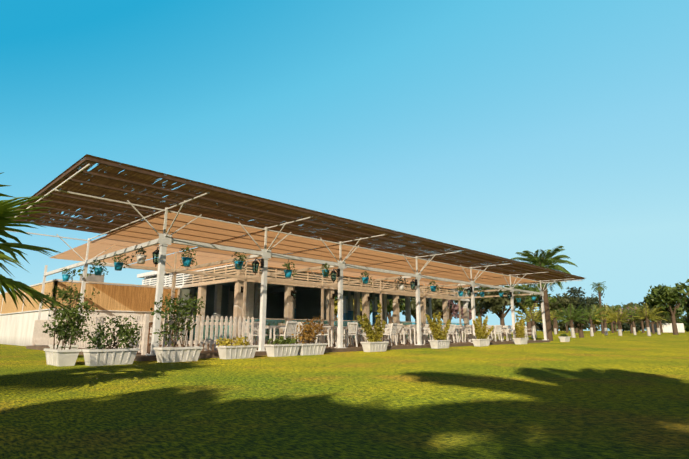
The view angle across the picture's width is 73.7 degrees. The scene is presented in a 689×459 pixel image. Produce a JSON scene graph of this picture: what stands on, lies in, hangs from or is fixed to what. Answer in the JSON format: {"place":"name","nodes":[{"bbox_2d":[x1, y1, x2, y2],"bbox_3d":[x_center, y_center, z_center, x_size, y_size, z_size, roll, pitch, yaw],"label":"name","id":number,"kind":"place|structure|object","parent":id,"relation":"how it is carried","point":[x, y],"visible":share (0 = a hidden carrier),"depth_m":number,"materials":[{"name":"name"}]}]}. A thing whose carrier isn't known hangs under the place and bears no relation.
{"place":"outdoors","nodes":[
{"label":"outdoors","id":0,"kind":"place"},
{"bbox_2d":[116,322,173,345],"bbox_3d":[-8.190,4.251,18.712,1.920,0.910,1.800,-12,-17,43],"label":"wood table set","id":1,"kind":"object","parent":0,"point":[150,325],"visible":0.08,"depth_m":18.09,"materials":[{"name":"white wood"}]},
{"bbox_2d":[0,331,688,458],"bbox_3d":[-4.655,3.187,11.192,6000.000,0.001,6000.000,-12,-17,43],"label":"lawn","id":2,"kind":"structure","parent":0,"point":[610,395],"depth_m":4.50,"materials":[{"name":"green plant"}]},
{"bbox_2d":[0,172,76,314],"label":"fan palm","id":3,"kind":"object","parent":2,"relation":"on","point":[6,209],"visible":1,"depth_m":5.70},
{"bbox_2d":[0,273,189,345],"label":"wall","id":4,"kind":"structure","parent":2,"relation":"on","point":[110,299],"depth_m":21.61,"materials":[{"name":"white paint"}]},
{"bbox_2d":[26,339,549,360],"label":"deck floor","id":5,"kind":"structure","parent":2,"relation":"on","point":[213,353],"depth_m":17.36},
{"bbox_2d":[31,314,254,354],"bbox_3d":[-7.666,3.652,16.194,10.645,1.000,3.300,-12,-17,43],"label":"picket fence","id":6,"kind":"object","parent":5,"relation":"on","point":[39,337],"visible":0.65,"depth_m":12.94,"materials":[{"name":"paint"}]},
{"bbox_2d":[4,164,581,355],"bbox_3d":[0.333,3.793,22.916,13.190,3.850,28.704,-12,-17,43],"label":"pergola frame","id":7,"kind":"object","parent":5,"relation":"on","point":[164,239],"visible":0.77,"depth_m":16.21,"materials":[{"name":"white paint"}]},
{"bbox_2d":[50,212,537,288],"bbox_3d":[-0.025,2.279,24.455,10.960,0.050,24.720,-12,-17,43],"label":"fabric canopy","id":8,"kind":"object","parent":7,"relation":"attached to","point":[202,230],"visible":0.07,"depth_m":18.21,"materials":[{"name":"beige fabric"}]},
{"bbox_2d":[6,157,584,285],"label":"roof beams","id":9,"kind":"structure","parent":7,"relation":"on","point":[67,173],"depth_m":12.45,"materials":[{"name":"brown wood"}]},
{"bbox_2d":[13,154,583,280],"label":"slatted roof","id":10,"kind":"structure","parent":9,"relation":"on","point":[75,187],"depth_m":12.94,"materials":[{"name":"brown wood"}]},
{"bbox_2d":[61,246,541,308],"bbox_3d":[1.871,3.310,23.964,8.523,0.844,27.608,-12,-17,43],"label":"hanging planter","id":11,"kind":"object","parent":7,"relation":"attached to","point":[141,259],"visible":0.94,"depth_m":14.88,"materials":[{"name":"teal plastic"}]},
{"bbox_2d":[187,321,535,348],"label":"chairs","id":12,"kind":"object","parent":5,"relation":"on","point":[389,330],"visible":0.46,"depth_m":20.36,"materials":[{"name":"white plastic"}]},
{"bbox_2d":[38,267,569,365],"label":"potted plants","id":13,"kind":"object","parent":2,"relation":"on","point":[63,354],"visible":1,"depth_m":10.91,"materials":[{"name":"green plant"}]},
{"bbox_2d":[137,258,472,343],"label":"pavilion","id":14,"kind":"structure","parent":2,"relation":"on","point":[224,300],"depth_m":30.89,"materials":[{"name":"white paint"}]},
{"bbox_2d":[142,264,469,300],"bbox_3d":[-1.354,4.302,31.842,10.530,0.870,20.930,-12,-17,43],"label":"pavilion frieze","id":15,"kind":"object","parent":14,"relation":"attached to","point":[214,281],"visible":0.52,"depth_m":24.20,"materials":[{"name":"beige wood"}]},
{"bbox_2d":[188,318,465,339],"bbox_3d":[0.189,5.680,27.188,8.823,2.000,22.506,-30,-33,66],"label":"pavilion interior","id":16,"kind":"object","parent":14,"relation":"attached to","point":[269,322],"visible":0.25,"depth_m":23.46,"materials":[{"name":"white wood"}]},
{"bbox_2d":[334,298,361,323],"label":"tree","id":17,"kind":"object","parent":2,"relation":"on","point":[335,310],"visible":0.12,"depth_m":48.52,"materials":[{"name":"plant"}]},
{"bbox_2d":[361,299,411,323],"bbox_3d":[5.185,9.190,51.176,5.710,5.546,5.846,-12,-17,43],"label":"tree","id":18,"kind":"object","parent":2,"relation":"on","point":[390,307],"visible":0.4,"depth_m":50.34,"materials":[{"name":"green plant"}]},
{"bbox_2d":[402,298,442,323],"bbox_3d":[8.668,9.445,53.655,6.553,6.112,5.773,-12,-17,43],"label":"tree","id":19,"kind":"object","parent":2,"relation":"on","point":[436,304],"visible":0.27,"depth_m":52.46,"materials":[{"name":"green plant"}]},
{"bbox_2d":[426,298,471,320],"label":"tree","id":20,"kind":"object","parent":2,"relation":"on","point":[453,310],"visible":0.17,"depth_m":54.86,"materials":[{"name":"green plant"}]},
{"bbox_2d":[451,286,490,327],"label":"tree","id":21,"kind":"object","parent":2,"relation":"on","point":[480,312],"visible":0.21,"depth_m":68.69,"materials":[{"name":"green plant"}]},
{"bbox_2d":[475,285,525,335],"bbox_3d":[19.321,10.156,57.459,6.270,6.357,7.542,-12,-17,43],"label":"tree","id":22,"kind":"object","parent":2,"relation":"on","point":[494,304],"visible":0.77,"depth_m":56.32,"materials":[{"name":"green plant"}]},
{"bbox_2d":[502,284,556,335],"bbox_3d":[25.211,11.124,64.216,9.489,7.368,6.889,7,-14,-30],"label":"tree","id":23,"kind":"object","parent":2,"relation":"on","point":[529,301],"visible":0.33,"depth_m":62.74,"materials":[{"name":"green plant"}]},
{"bbox_2d":[515,303,553,337],"bbox_3d":[18.244,8.781,44.383,3.396,3.441,3.440,-12,-17,43],"label":"young palm","id":24,"kind":"object","parent":2,"relation":"on","point":[533,318],"visible":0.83,"depth_m":44.23,"materials":[{"name":"green plant"}]},
{"bbox_2d":[525,320,557,331],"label":"bush","id":25,"kind":"object","parent":2,"relation":"on","point":[538,328],"visible":0.25,"depth_m":245.89,"materials":[{"name":"green plant"}]},
{"bbox_2d":[531,310,553,324],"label":"tree","id":26,"kind":"object","parent":2,"relation":"on","point":[552,322],"visible":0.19,"depth_m":187.08,"materials":[{"name":"green plant"}]},
{"bbox_2d":[511,246,577,340],"bbox_3d":[14.455,4.549,32.807,4.401,6.731,4.572,-12,-17,43],"label":"date palm","id":27,"kind":"object","parent":2,"relation":"on","point":[544,260],"visible":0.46,"depth_m":32.60,"materials":[{"name":"green plant"}]},
{"bbox_2d":[539,320,569,331],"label":"bush","id":28,"kind":"object","parent":2,"relation":"on","point":[558,321],"visible":0.17,"depth_m":245.12,"materials":[{"name":"green plant"}]},
{"bbox_2d":[550,308,564,333],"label":"young palm","id":29,"kind":"object","parent":2,"relation":"on","point":[554,320],"visible":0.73,"depth_m":86.71,"materials":[{"name":"green plant"}]},
{"bbox_2d":[539,293,578,332],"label":"tree","id":30,"kind":"object","parent":2,"relation":"on","point":[566,300],"visible":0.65,"depth_m":115.87,"materials":[{"name":"green plant"}]},
{"bbox_2d":[552,311,573,332],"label":"tree","id":31,"kind":"object","parent":2,"relation":"on","point":[565,322],"visible":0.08,"depth_m":157.53,"materials":[{"name":"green plant"}]},
{"bbox_2d":[553,304,589,337],"bbox_3d":[22.925,9.233,46.543,3.469,3.486,3.334,-12,-17,43],"label":"young palm","id":32,"kind":"object","parent":2,"relation":"on","point":[569,316],"visible":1,"depth_m":46.24,"materials":[{"name":"green plant"}]},
{"bbox_2d":[560,321,586,331],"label":"bush","id":33,"kind":"object","parent":2,"relation":"on","point":[561,328],"visible":0.1,"depth_m":243.11,"materials":[{"name":"green plant"}]},
{"bbox_2d":[555,286,604,332],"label":"tree","id":34,"kind":"object","parent":2,"relation":"on","point":[573,291],"visible":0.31,"depth_m":131.44,"materials":[{"name":"green plant"}]},
{"bbox_2d":[573,316,590,337],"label":"tree","id":35,"kind":"object","parent":2,"relation":"on","point":[580,326],"visible":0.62,"depth_m":47.14,"materials":[{"name":"green plant"}]},
{"bbox_2d":[578,323,600,330],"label":"bush","id":36,"kind":"object","parent":2,"relation":"on","point":[596,326],"visible":0.17,"depth_m":235.28,"materials":[{"name":"green plant"}]},
{"bbox_2d":[578,304,607,335],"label":"young palm","id":37,"kind":"object","parent":2,"relation":"on","point":[590,318],"visible":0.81,"depth_m":59.07,"materials":[{"name":"green plant"}]},
{"bbox_2d":[581,296,605,332],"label":"tree","id":38,"kind":"object","parent":2,"relation":"on","point":[591,299],"visible":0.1,"depth_m":146.97,"materials":[{"name":"green plant"}]},
{"bbox_2d":[591,281,606,333],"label":"palm tree","id":39,"kind":"object","parent":2,"relation":"on","point":[599,288],"visible":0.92,"depth_m":104.51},
{"bbox_2d":[591,304,616,334],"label":"young palm","id":40,"kind":"object","parent":2,"relation":"on","point":[603,318],"visible":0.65,"depth_m":68.99,"materials":[{"name":"green plant"}]},
{"bbox_2d":[591,310,616,332],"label":"tree","id":41,"kind":"object","parent":2,"relation":"on","point":[596,321],"visible":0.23,"depth_m":113.03,"materials":[{"name":"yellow plant"}]},
{"bbox_2d":[595,304,623,332],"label":"tree","id":42,"kind":"object","parent":2,"relation":"on","point":[612,327],"visible":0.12,"depth_m":137.90,"materials":[{"name":"green plant"}]},
{"bbox_2d":[600,324,625,331],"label":"bush","id":43,"kind":"object","parent":2,"relation":"on","point":[609,327],"visible":0.25,"depth_m":256.33,"materials":[{"name":"green plant"}]},
{"bbox_2d":[605,306,631,335],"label":"young palm","id":44,"kind":"object","parent":2,"relation":"on","point":[622,317],"visible":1,"depth_m":63.10,"materials":[{"name":"green plant"}]},
{"bbox_2d":[613,308,636,332],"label":"tree","id":45,"kind":"object","parent":2,"relation":"on","point":[631,328],"visible":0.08,"depth_m":123.52,"materials":[{"name":"green plant"}]},
{"bbox_2d":[618,304,644,334],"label":"young palm","id":46,"kind":"object","parent":2,"relation":"on","point":[633,322],"visible":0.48,"depth_m":74.17,"materials":[{"name":"green plant"}]},
{"bbox_2d":[622,322,645,331],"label":"bush","id":47,"kind":"object","parent":2,"relation":"on","point":[627,328],"visible":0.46,"depth_m":251.72,"materials":[{"name":"green plant"}]},
{"bbox_2d":[621,302,660,332],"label":"tree","id":48,"kind":"object","parent":2,"relation":"on","point":[641,320],"visible":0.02,"depth_m":148.53,"materials":[{"name":"green plant"}]},
{"bbox_2d":[628,303,663,335],"bbox_3d":[40.542,12.041,61.541,3.999,4.432,4.005,-2,-13,10],"label":"young palm","id":49,"kind":"object","parent":2,"relation":"on","point":[643,314],"visible":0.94,"depth_m":61.30,"materials":[{"name":"green plant"}]},
{"bbox_2d":[632,308,664,333],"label":"tree","id":50,"kind":"object","parent":2,"relation":"on","point":[652,326],"visible":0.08,"depth_m":108.69,"materials":[{"name":"green plant"}]},
{"bbox_2d":[634,302,681,322],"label":"tree","id":51,"kind":"object","parent":2,"relation":"on","point":[645,305],"visible":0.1,"depth_m":178.02,"materials":[{"name":"green plant"}]},
{"bbox_2d":[648,308,670,334],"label":"young palm","id":52,"kind":"object","parent":2,"relation":"on","point":[657,326],"visible":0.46,"depth_m":81.06,"materials":[{"name":"green plant"}]},
{"bbox_2d":[654,314,668,332],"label":"tree","id":53,"kind":"object","parent":2,"relation":"on","point":[661,329],"depth_m":158.30,"materials":[{"name":"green plant"}]},
{"bbox_2d":[646,323,684,332],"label":"wall","id":54,"kind":"structure","parent":2,"relation":"on","point":[666,327],"depth_m":163.54,"materials":[{"name":"white paint"}]},
{"bbox_2d":[643,282,688,334],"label":"tree","id":55,"kind":"object","parent":2,"relation":"on","point":[665,298],"visible":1,"depth_m":79.18,"materials":[{"name":"green plant"}]},
{"bbox_2d":[653,310,686,322],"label":"tree","id":56,"kind":"object","parent":2,"relation":"on","point":[669,318],"visible":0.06,"depth_m":193.24,"materials":[{"name":"green plant"}]},
{"bbox_2d":[668,315,687,327],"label":"tree","id":57,"kind":"object","parent":2,"relation":"on","point":[680,320],"visible":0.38,"depth_m":225.24,"materials":[{"name":"green plant"}]},
{"bbox_2d":[677,279,688,312],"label":"tree","id":58,"kind":"object","parent":2,"relation":"on","point":[684,305],"visible":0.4,"depth_m":85.82,"materials":[{"name":"green plant"}]},
{"bbox_2d":[683,313,688,323],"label":"tree","id":59,"kind":"object","parent":2,"relation":"on","point":[686,319],"visible":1,"depth_m":196.75,"materials":[{"name":"green plant"}]},
{"bbox_2d":[0,0,688,330],"label":"sky","id":60,"kind":"structure","parent":0,"point":[502,128],"materials":[{"name":"blue"}]}
]}

